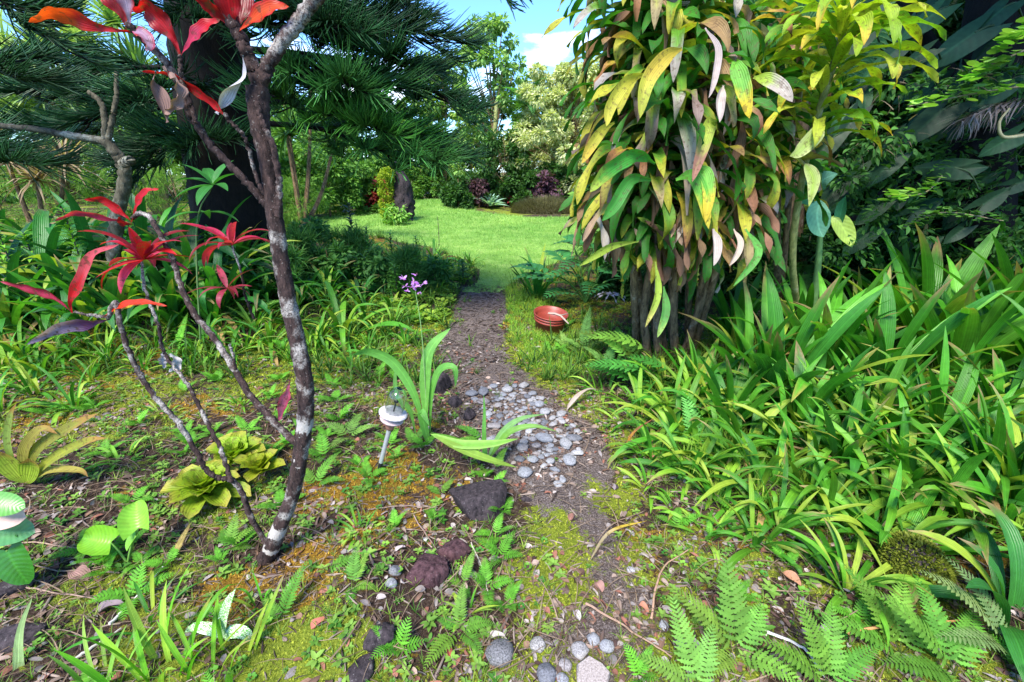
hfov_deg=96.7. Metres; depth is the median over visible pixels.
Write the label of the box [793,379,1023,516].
lily clump
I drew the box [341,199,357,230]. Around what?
leafy shoot
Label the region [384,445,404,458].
fern
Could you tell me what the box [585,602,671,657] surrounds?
twig
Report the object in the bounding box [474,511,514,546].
fern
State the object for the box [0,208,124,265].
agapanthus clump
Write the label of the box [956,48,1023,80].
vine
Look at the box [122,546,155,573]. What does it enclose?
fern
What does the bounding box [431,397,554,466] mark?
palm grass
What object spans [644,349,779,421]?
lily clump
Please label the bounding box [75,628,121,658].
twig
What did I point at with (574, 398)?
fallen leaf
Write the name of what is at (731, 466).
lily clump
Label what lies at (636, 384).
lily clump
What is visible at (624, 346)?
fern
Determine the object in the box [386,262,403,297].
leafy shoot
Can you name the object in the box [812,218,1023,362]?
lily clump
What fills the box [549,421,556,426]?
pebble
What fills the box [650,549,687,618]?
twig
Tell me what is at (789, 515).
lily clump
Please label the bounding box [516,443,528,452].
pebble
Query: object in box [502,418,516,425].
pebble
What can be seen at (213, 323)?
lily clump
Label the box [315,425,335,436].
fern
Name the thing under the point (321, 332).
lily clump
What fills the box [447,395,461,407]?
rock
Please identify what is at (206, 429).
fern
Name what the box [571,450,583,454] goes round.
pebble
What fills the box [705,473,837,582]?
lily clump
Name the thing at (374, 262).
leaf shrub
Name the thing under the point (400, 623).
fern
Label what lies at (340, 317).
lily clump
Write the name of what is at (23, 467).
bromeliad
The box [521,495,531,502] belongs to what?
rock
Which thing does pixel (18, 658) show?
pale blade
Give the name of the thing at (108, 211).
agapanthus clump
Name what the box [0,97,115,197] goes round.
broadleaf tree
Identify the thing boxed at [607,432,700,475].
grass lily
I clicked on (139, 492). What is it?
fern
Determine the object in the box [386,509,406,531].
fern
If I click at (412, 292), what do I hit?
lily clump
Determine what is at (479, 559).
twig
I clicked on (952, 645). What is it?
fern
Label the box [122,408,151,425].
fern
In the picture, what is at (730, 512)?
grass lily
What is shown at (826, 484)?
lily clump
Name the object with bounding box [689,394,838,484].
lily clump
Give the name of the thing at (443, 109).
broadleaf tree
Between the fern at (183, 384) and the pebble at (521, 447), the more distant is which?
the fern at (183, 384)
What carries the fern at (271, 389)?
on the ground at (514, 514)
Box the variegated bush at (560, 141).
[499,55,599,192]
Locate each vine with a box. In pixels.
[877,175,945,200]
[901,206,1005,229]
[904,79,1023,112]
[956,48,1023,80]
[991,17,1023,49]
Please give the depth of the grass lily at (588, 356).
3.70 m
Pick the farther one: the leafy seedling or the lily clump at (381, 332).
the lily clump at (381, 332)
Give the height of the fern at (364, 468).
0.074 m
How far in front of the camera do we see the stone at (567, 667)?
1.47 m
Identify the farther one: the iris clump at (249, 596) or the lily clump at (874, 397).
the lily clump at (874, 397)
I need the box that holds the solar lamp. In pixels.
[377,387,407,470]
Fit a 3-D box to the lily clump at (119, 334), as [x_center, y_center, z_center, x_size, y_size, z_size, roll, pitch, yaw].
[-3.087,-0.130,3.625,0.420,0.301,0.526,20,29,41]
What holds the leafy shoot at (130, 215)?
on the ground at (514, 514)
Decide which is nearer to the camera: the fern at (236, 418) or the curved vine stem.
the fern at (236, 418)
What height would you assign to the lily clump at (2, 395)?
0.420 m
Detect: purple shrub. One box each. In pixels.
[467,178,494,207]
[526,169,563,197]
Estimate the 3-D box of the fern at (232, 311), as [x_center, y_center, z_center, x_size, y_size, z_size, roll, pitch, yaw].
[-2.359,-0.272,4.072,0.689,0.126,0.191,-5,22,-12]
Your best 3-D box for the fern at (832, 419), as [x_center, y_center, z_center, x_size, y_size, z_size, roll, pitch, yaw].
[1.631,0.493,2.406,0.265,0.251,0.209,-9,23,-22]
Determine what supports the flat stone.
on the path
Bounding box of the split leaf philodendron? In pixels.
[510,234,620,302]
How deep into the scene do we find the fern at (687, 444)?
2.53 m
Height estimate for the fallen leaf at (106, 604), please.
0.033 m
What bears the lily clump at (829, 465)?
on the ground at (514, 514)
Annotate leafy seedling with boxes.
[165,160,238,353]
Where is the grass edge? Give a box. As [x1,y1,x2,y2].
[503,283,598,374]
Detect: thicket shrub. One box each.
[594,239,630,300]
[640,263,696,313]
[697,233,781,298]
[757,228,847,295]
[812,207,919,299]
[892,197,1021,284]
[931,197,1023,274]
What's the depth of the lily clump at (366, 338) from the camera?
4.03 m
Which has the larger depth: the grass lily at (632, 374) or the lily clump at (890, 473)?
the grass lily at (632, 374)
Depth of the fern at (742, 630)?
1.49 m
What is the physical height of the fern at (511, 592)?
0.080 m
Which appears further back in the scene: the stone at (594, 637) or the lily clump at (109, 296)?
the lily clump at (109, 296)
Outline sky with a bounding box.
[0,0,620,174]
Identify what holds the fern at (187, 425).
on the ground at (514, 514)
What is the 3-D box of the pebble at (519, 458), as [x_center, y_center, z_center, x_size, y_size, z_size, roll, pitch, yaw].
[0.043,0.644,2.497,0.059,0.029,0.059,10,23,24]
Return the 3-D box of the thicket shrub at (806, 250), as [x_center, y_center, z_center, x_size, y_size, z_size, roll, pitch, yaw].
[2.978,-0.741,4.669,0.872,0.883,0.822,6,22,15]
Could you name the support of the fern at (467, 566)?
on the ground at (514, 514)
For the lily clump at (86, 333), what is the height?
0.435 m
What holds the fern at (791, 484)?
on the ground at (514, 514)
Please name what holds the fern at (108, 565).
on the ground at (514, 514)
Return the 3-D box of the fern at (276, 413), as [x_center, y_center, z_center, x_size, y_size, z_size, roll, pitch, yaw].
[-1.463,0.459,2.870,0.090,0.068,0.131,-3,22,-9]
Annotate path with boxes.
[441,285,681,681]
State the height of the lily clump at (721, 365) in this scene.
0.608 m
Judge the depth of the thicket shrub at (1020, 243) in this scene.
3.90 m
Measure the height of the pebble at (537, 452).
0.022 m
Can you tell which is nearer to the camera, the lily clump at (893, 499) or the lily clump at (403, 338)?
the lily clump at (893, 499)
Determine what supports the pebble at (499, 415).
on the path
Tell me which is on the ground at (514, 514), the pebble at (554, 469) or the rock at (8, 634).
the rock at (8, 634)
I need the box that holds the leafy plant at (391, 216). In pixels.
[379,202,412,225]
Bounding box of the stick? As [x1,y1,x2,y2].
[548,312,568,323]
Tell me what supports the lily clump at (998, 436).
on the ground at (514, 514)
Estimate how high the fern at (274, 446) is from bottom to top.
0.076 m
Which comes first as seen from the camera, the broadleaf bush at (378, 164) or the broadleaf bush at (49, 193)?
the broadleaf bush at (49, 193)
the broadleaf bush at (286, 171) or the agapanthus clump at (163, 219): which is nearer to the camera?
the agapanthus clump at (163, 219)
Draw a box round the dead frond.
[939,98,1023,142]
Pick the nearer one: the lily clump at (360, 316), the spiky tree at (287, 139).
the lily clump at (360, 316)
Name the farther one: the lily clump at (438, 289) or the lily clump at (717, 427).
the lily clump at (438, 289)
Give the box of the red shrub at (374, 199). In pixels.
[364,176,392,211]
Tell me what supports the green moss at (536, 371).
on the ground at (514, 514)
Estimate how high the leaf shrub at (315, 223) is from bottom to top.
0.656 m
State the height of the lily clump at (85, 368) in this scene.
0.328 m
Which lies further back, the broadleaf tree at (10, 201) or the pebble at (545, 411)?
the broadleaf tree at (10, 201)
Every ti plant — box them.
[0,0,324,565]
[181,222,269,319]
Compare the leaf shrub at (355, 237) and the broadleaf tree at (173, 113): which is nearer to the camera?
the leaf shrub at (355, 237)
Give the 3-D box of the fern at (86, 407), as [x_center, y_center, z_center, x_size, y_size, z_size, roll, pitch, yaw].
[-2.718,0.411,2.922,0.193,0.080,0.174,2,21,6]
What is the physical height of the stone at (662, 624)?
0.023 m
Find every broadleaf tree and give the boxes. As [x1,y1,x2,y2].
[0,96,53,204]
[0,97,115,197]
[0,99,149,199]
[44,54,188,200]
[158,110,185,187]
[270,94,344,153]
[285,110,407,195]
[380,94,447,184]
[408,50,489,176]
[506,86,542,125]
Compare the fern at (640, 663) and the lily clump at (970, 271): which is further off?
the lily clump at (970, 271)
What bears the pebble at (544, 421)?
on the path
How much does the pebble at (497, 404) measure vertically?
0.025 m
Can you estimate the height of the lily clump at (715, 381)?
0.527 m
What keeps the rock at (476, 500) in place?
on the ground at (514, 514)
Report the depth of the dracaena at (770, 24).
3.10 m
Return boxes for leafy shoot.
[0,219,20,262]
[11,229,45,272]
[50,207,77,251]
[55,219,89,283]
[124,209,134,237]
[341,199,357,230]
[349,254,365,285]
[363,225,372,250]
[385,230,395,258]
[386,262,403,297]
[410,235,423,258]
[456,259,468,281]
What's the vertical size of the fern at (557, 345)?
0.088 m
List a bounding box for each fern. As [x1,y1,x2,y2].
[20,401,72,413]
[22,264,112,322]
[47,529,86,559]
[59,386,90,406]
[62,399,111,410]
[66,541,119,566]
[80,439,126,457]
[80,668,116,681]
[81,547,119,578]
[86,563,175,620]
[104,529,146,561]
[108,485,153,503]
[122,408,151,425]
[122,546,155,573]
[142,543,181,578]
[166,438,194,453]
[168,420,202,432]
[169,379,194,392]
[173,431,206,443]
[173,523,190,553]
[175,313,187,346]
[189,601,223,617]
[200,421,223,434]
[201,368,225,381]
[202,670,215,681]
[204,545,228,562]
[216,428,233,437]
[216,529,255,545]
[218,513,253,550]
[222,300,278,318]
[229,414,259,432]
[254,490,306,508]
[260,385,280,397]
[262,559,308,621]
[264,443,286,460]
[265,371,290,380]
[272,337,286,349]
[272,440,283,448]
[275,404,288,417]
[275,426,294,447]
[304,451,344,485]
[308,429,337,462]
[314,390,353,401]
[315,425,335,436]
[321,402,353,420]
[323,372,340,384]
[323,413,378,448]
[328,555,350,573]
[344,454,370,466]
[345,544,376,606]
[355,458,388,486]
[368,362,385,376]
[369,615,425,659]
[371,427,401,444]
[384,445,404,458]
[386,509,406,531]
[404,427,422,444]
[410,436,434,448]
[423,507,446,520]
[423,579,495,670]
[426,477,455,493]
[447,551,474,598]
[455,425,481,439]
[472,557,513,608]
[473,448,507,474]
[473,470,494,477]
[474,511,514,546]
[474,531,524,567]
[490,496,513,513]
[490,579,522,611]
[494,470,508,481]
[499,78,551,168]
[542,341,557,351]
[549,331,578,351]
[555,342,565,350]
[561,307,601,350]
[561,347,580,355]
[577,330,638,355]
[581,330,671,379]
[582,343,620,370]
[584,356,657,404]
[623,643,658,681]
[632,593,719,681]
[650,389,724,440]
[654,453,686,474]
[656,507,701,527]
[664,545,801,681]
[676,432,704,449]
[704,520,717,540]
[710,496,767,514]
[716,574,758,602]
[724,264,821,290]
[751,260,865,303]
[753,590,882,681]
[769,544,801,568]
[786,481,815,503]
[792,403,840,455]
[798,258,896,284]
[812,491,871,518]
[814,561,960,681]
[828,597,888,642]
[840,535,866,546]
[864,572,988,681]
[915,556,1009,655]
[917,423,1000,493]
[990,632,1015,666]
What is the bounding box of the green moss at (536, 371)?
[0,285,1020,681]
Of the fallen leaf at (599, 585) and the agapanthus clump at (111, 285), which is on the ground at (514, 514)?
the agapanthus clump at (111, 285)
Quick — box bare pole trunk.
[492,101,497,184]
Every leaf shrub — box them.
[250,236,315,296]
[285,220,330,279]
[286,215,330,250]
[303,239,357,293]
[318,220,379,275]
[351,245,402,299]
[379,239,435,297]
[419,255,453,291]
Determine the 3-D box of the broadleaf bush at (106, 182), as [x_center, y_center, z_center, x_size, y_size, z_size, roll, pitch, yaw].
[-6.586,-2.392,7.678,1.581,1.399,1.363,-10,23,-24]
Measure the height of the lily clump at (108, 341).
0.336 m
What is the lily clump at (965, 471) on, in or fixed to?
on the ground at (514, 514)
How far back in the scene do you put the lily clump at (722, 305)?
3.74 m
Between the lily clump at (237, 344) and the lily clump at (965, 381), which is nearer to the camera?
the lily clump at (965, 381)
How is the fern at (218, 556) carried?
on the ground at (514, 514)
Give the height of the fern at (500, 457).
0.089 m
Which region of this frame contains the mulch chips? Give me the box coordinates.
[0,280,1023,681]
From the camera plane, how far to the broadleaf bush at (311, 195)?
8.67 m
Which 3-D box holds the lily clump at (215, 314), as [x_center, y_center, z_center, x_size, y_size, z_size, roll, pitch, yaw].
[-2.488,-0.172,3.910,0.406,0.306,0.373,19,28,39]
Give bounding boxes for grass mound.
[508,194,573,214]
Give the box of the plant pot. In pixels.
[534,306,567,335]
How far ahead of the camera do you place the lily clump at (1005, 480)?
1.85 m
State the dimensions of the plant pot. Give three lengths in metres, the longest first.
0.339 x 0.339 x 0.204 m
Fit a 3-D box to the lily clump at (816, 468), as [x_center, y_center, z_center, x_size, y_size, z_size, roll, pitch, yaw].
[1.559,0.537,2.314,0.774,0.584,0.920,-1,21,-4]
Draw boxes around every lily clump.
[0,274,60,350]
[0,275,37,340]
[0,310,91,360]
[0,315,110,380]
[0,316,47,362]
[0,329,70,371]
[0,341,72,402]
[0,342,61,389]
[0,367,55,413]
[3,253,116,327]
[4,362,115,426]
[29,317,134,362]
[37,349,124,393]
[52,325,140,375]
[57,254,163,324]
[86,313,145,348]
[102,348,167,375]
[117,320,181,354]
[124,265,216,328]
[124,305,198,356]
[139,304,193,333]
[147,348,216,378]
[159,258,243,344]
[159,333,223,363]
[166,307,237,360]
[202,323,267,366]
[204,306,244,332]
[210,318,278,359]
[218,310,308,365]
[223,299,283,331]
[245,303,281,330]
[258,346,291,360]
[262,280,331,308]
[272,303,326,327]
[275,307,344,362]
[285,305,360,347]
[292,274,413,356]
[303,266,364,311]
[308,329,360,362]
[312,287,368,316]
[324,341,381,376]
[330,312,381,349]
[336,320,387,352]
[341,283,399,311]
[343,299,396,333]
[355,314,401,341]
[361,340,401,357]
[362,296,418,336]
[376,323,430,350]
[378,240,393,260]
[379,292,413,311]
[393,300,432,322]
[402,286,435,303]
[418,234,462,260]
[423,243,449,268]
[425,280,447,292]
[449,257,469,272]
[459,252,485,265]
[510,245,562,297]
[593,363,700,418]
[596,362,727,468]
[601,406,719,482]
[610,352,712,457]
[620,409,755,507]
[623,347,702,404]
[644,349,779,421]
[649,394,800,512]
[654,368,797,460]
[655,451,781,529]
[660,330,762,395]
[661,344,726,384]
[668,340,786,444]
[669,408,883,536]
[674,353,879,463]
[675,352,795,466]
[679,262,926,407]
[682,268,800,343]
[688,279,837,397]
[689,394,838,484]
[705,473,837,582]
[716,444,875,599]
[722,374,906,501]
[733,333,896,457]
[734,438,926,575]
[737,363,885,512]
[751,257,878,358]
[751,355,920,463]
[761,257,940,376]
[761,381,965,476]
[761,394,892,545]
[763,348,897,418]
[767,414,987,530]
[779,510,932,645]
[784,378,923,477]
[790,406,1003,533]
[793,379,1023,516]
[796,265,1023,406]
[799,471,1009,604]
[805,461,998,611]
[808,410,1023,545]
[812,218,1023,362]
[813,216,1022,329]
[814,335,962,439]
[815,366,954,431]
[823,263,919,331]
[841,383,1019,509]
[848,433,1023,531]
[851,371,976,479]
[862,343,1023,454]
[866,326,1023,509]
[874,371,1023,488]
[877,379,1022,451]
[878,232,1023,379]
[878,423,1023,564]
[892,232,1013,291]
[898,397,1021,512]
[908,371,1023,406]
[908,497,1023,681]
[909,395,1023,456]
[911,234,1023,370]
[914,440,1023,545]
[925,290,1023,416]
[926,368,1023,436]
[933,242,1023,393]
[935,211,1013,316]
[940,341,1023,439]
[946,377,1023,506]
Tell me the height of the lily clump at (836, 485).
0.498 m
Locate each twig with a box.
[4,541,116,548]
[26,586,94,598]
[33,551,128,571]
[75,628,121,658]
[108,566,163,624]
[368,505,432,509]
[413,515,450,570]
[471,542,487,590]
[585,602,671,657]
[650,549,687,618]
[767,630,823,676]
[847,617,983,634]
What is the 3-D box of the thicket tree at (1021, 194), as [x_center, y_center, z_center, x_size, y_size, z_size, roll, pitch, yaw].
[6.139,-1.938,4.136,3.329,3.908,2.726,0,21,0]
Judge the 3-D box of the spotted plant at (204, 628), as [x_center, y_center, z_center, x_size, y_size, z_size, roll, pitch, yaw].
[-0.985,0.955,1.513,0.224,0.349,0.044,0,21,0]
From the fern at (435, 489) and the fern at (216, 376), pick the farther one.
the fern at (216, 376)
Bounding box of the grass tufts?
[0,284,1023,681]
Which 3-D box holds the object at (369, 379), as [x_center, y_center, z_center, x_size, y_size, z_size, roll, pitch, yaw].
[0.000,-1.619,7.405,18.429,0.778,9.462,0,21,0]
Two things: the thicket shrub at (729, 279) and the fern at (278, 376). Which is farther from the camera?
the thicket shrub at (729, 279)
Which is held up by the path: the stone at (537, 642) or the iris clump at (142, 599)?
the stone at (537, 642)
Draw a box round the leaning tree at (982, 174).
[811,0,1023,273]
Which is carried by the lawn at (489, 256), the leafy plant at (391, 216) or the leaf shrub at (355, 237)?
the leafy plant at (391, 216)
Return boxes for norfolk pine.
[0,0,532,273]
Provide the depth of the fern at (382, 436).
2.63 m
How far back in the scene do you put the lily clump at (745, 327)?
3.06 m
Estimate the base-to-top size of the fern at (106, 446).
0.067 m
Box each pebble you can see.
[465,390,477,396]
[477,398,489,404]
[478,387,488,395]
[486,410,492,415]
[486,435,495,439]
[487,422,500,428]
[489,383,497,387]
[494,402,502,406]
[495,413,503,418]
[502,386,512,392]
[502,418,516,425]
[514,455,524,461]
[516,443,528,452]
[517,466,532,477]
[519,381,528,387]
[520,439,528,443]
[527,421,537,429]
[527,456,538,462]
[528,391,536,395]
[528,436,536,441]
[531,443,540,447]
[532,451,540,456]
[534,432,553,442]
[535,400,543,407]
[539,408,549,414]
[541,419,548,424]
[545,447,552,452]
[546,457,554,463]
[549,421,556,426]
[549,467,559,471]
[553,480,562,486]
[557,410,566,416]
[559,476,565,482]
[560,437,572,449]
[563,454,575,465]
[566,434,582,441]
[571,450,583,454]
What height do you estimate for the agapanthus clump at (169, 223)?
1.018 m
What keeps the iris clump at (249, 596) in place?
on the ground at (514, 514)
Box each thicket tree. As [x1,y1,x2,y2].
[778,65,907,201]
[783,0,1023,259]
[868,0,1023,218]
[900,72,1023,227]
[1017,120,1023,211]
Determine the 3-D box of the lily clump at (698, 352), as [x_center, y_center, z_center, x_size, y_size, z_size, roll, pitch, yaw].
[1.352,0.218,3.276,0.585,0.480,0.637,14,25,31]
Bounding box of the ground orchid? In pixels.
[352,273,457,440]
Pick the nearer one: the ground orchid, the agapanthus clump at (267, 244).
the ground orchid
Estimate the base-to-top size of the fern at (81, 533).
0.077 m
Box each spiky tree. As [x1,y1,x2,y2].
[0,0,141,227]
[0,129,107,223]
[67,0,177,218]
[256,37,351,225]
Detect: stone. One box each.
[385,578,396,588]
[485,638,513,667]
[530,636,545,652]
[536,662,555,681]
[556,672,568,681]
[559,658,571,671]
[571,641,589,660]
[576,656,610,681]
[587,632,599,646]
[599,639,614,653]
[627,566,634,573]
[659,619,668,630]
[877,530,956,598]
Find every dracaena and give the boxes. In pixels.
[541,0,843,360]
[719,0,856,299]
[733,0,946,315]
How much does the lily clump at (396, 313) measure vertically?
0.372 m
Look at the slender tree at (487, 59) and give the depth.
16.25 m
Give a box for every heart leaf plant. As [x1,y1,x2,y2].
[0,491,34,584]
[77,499,148,562]
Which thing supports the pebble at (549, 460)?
on the path
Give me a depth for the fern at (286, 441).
2.60 m
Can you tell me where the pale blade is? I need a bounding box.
[13,599,31,669]
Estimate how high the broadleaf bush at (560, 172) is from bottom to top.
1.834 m
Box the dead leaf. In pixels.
[594,291,625,301]
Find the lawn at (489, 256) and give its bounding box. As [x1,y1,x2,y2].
[319,201,580,292]
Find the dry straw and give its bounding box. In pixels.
[0,352,1023,681]
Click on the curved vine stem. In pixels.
(1001, 134)
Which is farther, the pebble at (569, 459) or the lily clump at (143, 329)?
the lily clump at (143, 329)
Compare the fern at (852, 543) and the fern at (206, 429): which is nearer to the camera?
the fern at (852, 543)
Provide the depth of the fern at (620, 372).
3.21 m
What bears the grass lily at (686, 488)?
on the ground at (514, 514)
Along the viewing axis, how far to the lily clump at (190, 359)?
3.39 m
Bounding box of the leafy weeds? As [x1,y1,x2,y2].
[0,284,1020,681]
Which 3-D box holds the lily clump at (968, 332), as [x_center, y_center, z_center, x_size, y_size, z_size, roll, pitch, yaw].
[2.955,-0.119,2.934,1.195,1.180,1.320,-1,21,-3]
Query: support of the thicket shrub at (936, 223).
on the ground at (514, 514)
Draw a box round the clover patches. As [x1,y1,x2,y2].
[2,301,1004,681]
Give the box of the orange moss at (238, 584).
[0,298,1009,623]
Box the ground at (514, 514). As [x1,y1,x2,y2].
[0,172,1023,681]
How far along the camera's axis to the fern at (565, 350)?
3.88 m
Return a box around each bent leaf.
[590,521,644,559]
[623,418,653,456]
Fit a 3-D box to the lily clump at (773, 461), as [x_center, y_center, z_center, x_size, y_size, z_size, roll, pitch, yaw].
[1.288,0.575,2.179,0.993,0.568,0.792,2,21,5]
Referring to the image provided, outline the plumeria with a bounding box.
[0,71,135,275]
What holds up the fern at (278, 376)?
on the ground at (514, 514)
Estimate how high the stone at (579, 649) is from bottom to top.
0.035 m
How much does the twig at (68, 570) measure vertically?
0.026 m
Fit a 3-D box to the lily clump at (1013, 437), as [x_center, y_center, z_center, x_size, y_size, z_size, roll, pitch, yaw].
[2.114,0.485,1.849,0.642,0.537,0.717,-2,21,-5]
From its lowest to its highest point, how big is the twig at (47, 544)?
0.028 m
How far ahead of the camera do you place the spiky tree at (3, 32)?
7.07 m
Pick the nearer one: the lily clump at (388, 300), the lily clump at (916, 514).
the lily clump at (916, 514)
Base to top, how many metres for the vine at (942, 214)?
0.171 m
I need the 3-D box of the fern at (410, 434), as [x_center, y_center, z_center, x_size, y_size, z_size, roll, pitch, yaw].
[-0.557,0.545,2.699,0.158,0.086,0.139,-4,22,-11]
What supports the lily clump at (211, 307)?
on the ground at (514, 514)
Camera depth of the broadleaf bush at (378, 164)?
16.41 m
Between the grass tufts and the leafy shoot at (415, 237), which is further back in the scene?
the leafy shoot at (415, 237)
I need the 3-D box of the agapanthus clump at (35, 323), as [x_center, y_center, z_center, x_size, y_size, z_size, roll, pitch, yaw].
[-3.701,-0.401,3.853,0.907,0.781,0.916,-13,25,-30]
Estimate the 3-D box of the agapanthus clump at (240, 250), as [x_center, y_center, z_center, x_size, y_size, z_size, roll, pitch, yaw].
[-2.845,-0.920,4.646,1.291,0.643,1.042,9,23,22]
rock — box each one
[0,572,38,598]
[0,622,53,654]
[231,536,250,549]
[348,652,373,681]
[362,622,393,652]
[388,565,400,575]
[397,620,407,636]
[404,552,448,588]
[430,372,450,393]
[436,538,471,564]
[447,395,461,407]
[449,479,506,520]
[463,407,474,420]
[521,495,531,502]
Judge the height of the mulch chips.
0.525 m
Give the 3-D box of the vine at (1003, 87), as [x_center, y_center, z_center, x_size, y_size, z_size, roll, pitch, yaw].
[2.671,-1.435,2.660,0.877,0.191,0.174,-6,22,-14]
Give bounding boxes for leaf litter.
[0,302,1023,681]
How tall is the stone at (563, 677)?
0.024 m
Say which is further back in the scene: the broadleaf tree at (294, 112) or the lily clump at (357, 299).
the broadleaf tree at (294, 112)
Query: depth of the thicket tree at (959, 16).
4.64 m
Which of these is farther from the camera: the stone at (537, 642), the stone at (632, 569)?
the stone at (632, 569)
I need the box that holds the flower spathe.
[0,510,25,529]
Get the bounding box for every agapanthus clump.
[0,187,162,309]
[0,195,74,250]
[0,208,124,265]
[0,209,57,251]
[0,209,105,272]
[0,215,71,253]
[0,219,70,351]
[0,235,106,329]
[0,269,46,317]
[7,242,196,338]
[9,247,104,342]
[30,249,194,300]
[33,200,112,264]
[37,186,197,288]
[50,191,129,236]
[63,253,240,321]
[83,213,273,291]
[88,181,187,232]
[98,196,215,270]
[101,196,300,284]
[107,254,234,324]
[123,222,272,340]
[147,221,164,232]
[168,248,272,312]
[179,222,305,271]
[220,230,305,283]
[224,243,326,310]
[249,268,325,312]
[295,260,355,291]
[295,268,343,304]
[333,269,364,294]
[335,274,379,308]
[365,236,387,249]
[379,279,407,294]
[435,250,461,267]
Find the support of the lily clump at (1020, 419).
on the ground at (514, 514)
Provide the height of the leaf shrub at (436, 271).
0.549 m
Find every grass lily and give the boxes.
[84,435,146,481]
[136,396,187,420]
[217,389,266,411]
[335,500,385,551]
[439,583,498,632]
[570,363,631,408]
[581,349,604,367]
[586,351,623,377]
[595,394,650,432]
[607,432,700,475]
[610,363,674,392]
[617,457,689,512]
[623,429,719,462]
[628,404,664,447]
[650,473,723,529]
[652,420,726,465]
[657,504,747,562]
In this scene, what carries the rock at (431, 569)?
on the ground at (514, 514)
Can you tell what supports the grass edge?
on the ground at (514, 514)
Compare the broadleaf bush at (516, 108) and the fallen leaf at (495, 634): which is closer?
the fallen leaf at (495, 634)
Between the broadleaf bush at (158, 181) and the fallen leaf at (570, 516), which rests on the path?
the fallen leaf at (570, 516)
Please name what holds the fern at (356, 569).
on the ground at (514, 514)
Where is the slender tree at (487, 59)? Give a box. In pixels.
[448,11,538,177]
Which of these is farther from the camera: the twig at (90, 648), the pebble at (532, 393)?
the pebble at (532, 393)
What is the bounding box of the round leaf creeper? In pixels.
[369,258,476,323]
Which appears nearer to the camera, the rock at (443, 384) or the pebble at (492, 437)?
the pebble at (492, 437)
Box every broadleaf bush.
[0,164,110,224]
[0,165,44,227]
[3,203,22,226]
[71,162,179,223]
[127,157,189,227]
[271,115,362,213]
[271,132,330,214]
[274,140,301,221]
[282,175,310,222]
[282,175,330,226]
[292,146,364,217]
[329,159,385,215]
[366,153,411,200]
[404,165,440,199]
[426,124,473,189]
[438,109,491,184]
[438,174,475,209]
[465,168,508,206]
[472,128,531,206]
[494,167,524,205]
[499,89,565,174]
[511,161,553,199]
[549,159,577,198]
[563,166,590,197]
[568,69,625,265]
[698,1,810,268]
[760,73,909,271]
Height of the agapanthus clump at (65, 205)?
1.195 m
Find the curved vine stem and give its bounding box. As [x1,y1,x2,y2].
[997,108,1023,138]
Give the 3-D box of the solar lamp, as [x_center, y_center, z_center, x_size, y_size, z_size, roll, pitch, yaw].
[-0.611,0.476,2.336,0.177,0.538,0.141,13,25,30]
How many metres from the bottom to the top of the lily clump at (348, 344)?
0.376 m
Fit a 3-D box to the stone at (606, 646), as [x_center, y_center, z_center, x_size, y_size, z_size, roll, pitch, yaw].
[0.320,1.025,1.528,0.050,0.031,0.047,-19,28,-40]
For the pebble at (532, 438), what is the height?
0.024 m
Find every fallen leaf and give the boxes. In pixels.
[68,565,90,579]
[98,599,123,611]
[310,616,324,628]
[395,545,404,550]
[446,640,451,656]
[490,630,504,637]
[567,388,595,408]
[568,513,574,520]
[573,609,580,620]
[594,580,604,591]
[639,601,648,611]
[780,570,800,585]
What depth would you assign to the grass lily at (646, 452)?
2.51 m
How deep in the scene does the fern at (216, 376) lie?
3.28 m
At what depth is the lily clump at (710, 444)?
2.33 m
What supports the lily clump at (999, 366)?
on the ground at (514, 514)
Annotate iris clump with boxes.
[46,617,158,681]
[54,559,272,681]
[59,571,201,654]
[156,576,283,681]
[219,571,280,612]
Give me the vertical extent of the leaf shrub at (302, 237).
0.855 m
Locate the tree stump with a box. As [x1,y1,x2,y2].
[375,162,415,221]
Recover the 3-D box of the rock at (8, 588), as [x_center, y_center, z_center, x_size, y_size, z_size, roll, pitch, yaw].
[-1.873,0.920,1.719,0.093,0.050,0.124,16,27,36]
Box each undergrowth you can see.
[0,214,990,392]
[620,323,1023,558]
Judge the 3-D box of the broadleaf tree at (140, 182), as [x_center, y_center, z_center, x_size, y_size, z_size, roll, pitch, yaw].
[-15.095,-8.386,18.359,5.496,5.674,5.517,0,21,0]
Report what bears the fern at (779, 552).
on the ground at (514, 514)
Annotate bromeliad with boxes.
[0,404,104,482]
[160,459,250,518]
[206,431,265,465]
[233,448,285,481]
[474,193,507,206]
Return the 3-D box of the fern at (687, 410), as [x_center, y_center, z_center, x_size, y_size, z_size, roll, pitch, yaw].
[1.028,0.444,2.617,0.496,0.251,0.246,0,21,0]
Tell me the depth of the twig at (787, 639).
1.52 m
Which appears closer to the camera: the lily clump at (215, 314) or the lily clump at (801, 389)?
the lily clump at (801, 389)
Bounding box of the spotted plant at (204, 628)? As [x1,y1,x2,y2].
[184,589,252,643]
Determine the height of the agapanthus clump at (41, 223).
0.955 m

